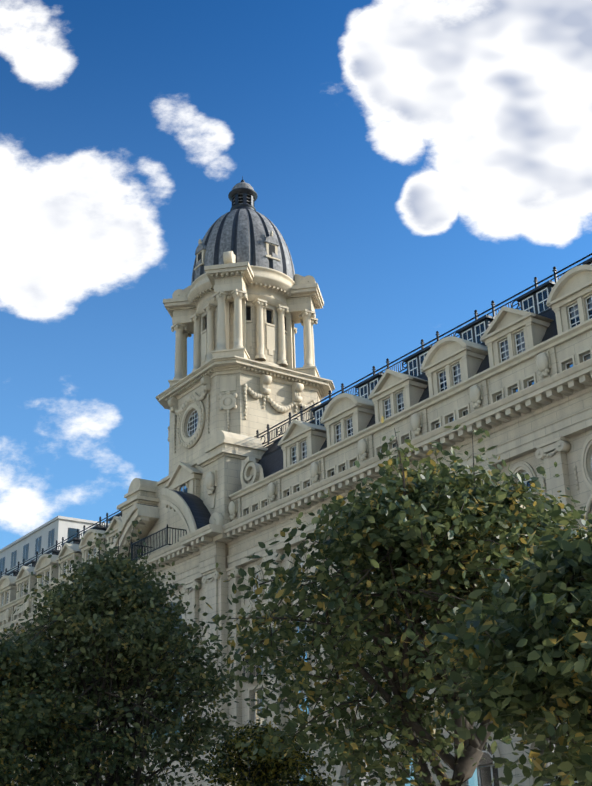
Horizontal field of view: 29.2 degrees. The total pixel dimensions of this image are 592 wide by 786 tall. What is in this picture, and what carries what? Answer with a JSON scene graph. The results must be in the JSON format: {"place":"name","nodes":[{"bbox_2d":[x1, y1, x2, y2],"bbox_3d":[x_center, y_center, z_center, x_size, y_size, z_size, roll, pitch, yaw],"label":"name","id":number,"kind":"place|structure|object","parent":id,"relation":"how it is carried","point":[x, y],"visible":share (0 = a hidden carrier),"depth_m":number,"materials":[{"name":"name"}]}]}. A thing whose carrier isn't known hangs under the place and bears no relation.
{"place":"outdoors","nodes":[
{"label":"outdoors","id":0,"kind":"place"},
{"bbox_2d":[0,516,109,729],"bbox_3d":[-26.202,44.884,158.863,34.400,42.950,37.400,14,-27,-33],"label":"neighbour block","id":1,"kind":"structure","parent":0,"point":[45,536],"depth_m":147.21,"materials":[{"name":"white stone"}]},
{"bbox_2d":[156,177,334,485],"bbox_3d":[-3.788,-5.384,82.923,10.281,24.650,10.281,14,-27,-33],"label":"domed tower","id":2,"kind":"structure","parent":0,"point":[244,302],"depth_m":79.20,"materials":[{"name":"stone"}]},
{"bbox_2d":[0,0,591,785],"label":"sky","id":3,"kind":"structure","parent":0,"point":[424,162],"materials":[{"name":"blue"}]},
{"label":"ground","id":4,"kind":"structure","parent":0,"visible":0},
{"bbox_2d":[109,430,302,785],"bbox_3d":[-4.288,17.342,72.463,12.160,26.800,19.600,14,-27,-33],"label":"tower pavilion","id":5,"kind":"structure","parent":4,"relation":"on","point":[182,513],"depth_m":69.60,"materials":[{"name":"stone"}]},
{"bbox_2d":[178,719,344,785],"bbox_3d":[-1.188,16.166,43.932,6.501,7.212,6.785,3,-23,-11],"label":"tree","id":6,"kind":"object","parent":4,"relation":"on","point":[267,769],"visible":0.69,"depth_m":44.07,"materials":[{"name":"green plant"}]},
{"bbox_2d":[0,257,591,785],"bbox_3d":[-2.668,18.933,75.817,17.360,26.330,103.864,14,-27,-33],"label":"building","id":7,"kind":"structure","parent":4,"relation":"on","point":[516,383],"depth_m":54.98,"materials":[{"name":"stone"}]},
{"bbox_2d":[0,253,591,577],"bbox_3d":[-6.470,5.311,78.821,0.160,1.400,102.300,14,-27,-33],"label":"roof railing","id":8,"kind":"object","parent":7,"relation":"on","point":[437,334],"visible":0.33,"depth_m":65.81,"materials":[{"name":"black metal"}]},
{"bbox_2d":[383,510,591,785],"bbox_3d":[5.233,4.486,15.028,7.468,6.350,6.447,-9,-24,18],"label":"tree","id":9,"kind":"object","parent":4,"relation":"on","point":[528,651],"visible":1,"depth_m":14.82,"materials":[{"name":"green plant"}]},
{"bbox_3d":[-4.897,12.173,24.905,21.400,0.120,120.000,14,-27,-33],"label":"tree island pavement","id":10,"kind":"structure","parent":0,"visible":0},
{"bbox_2d":[0,630,172,785],"bbox_3d":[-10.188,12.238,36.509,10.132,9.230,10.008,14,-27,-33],"label":"tree","id":11,"kind":"object","parent":10,"relation":"on","point":[18,762],"visible":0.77,"depth_m":35.96,"materials":[{"name":"green plant"}]},
{"bbox_2d":[0,519,252,785],"bbox_3d":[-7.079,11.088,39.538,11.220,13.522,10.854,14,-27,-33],"label":"tree","id":12,"kind":"object","parent":10,"relation":"on","point":[99,623],"visible":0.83,"depth_m":38.45,"materials":[{"name":"green plant"}]},
{"bbox_2d":[153,416,591,785],"bbox_3d":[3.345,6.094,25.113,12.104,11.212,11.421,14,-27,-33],"label":"tree","id":13,"kind":"object","parent":10,"relation":"on","point":[419,542],"visible":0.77,"depth_m":23.61,"materials":[{"name":"green plant"}]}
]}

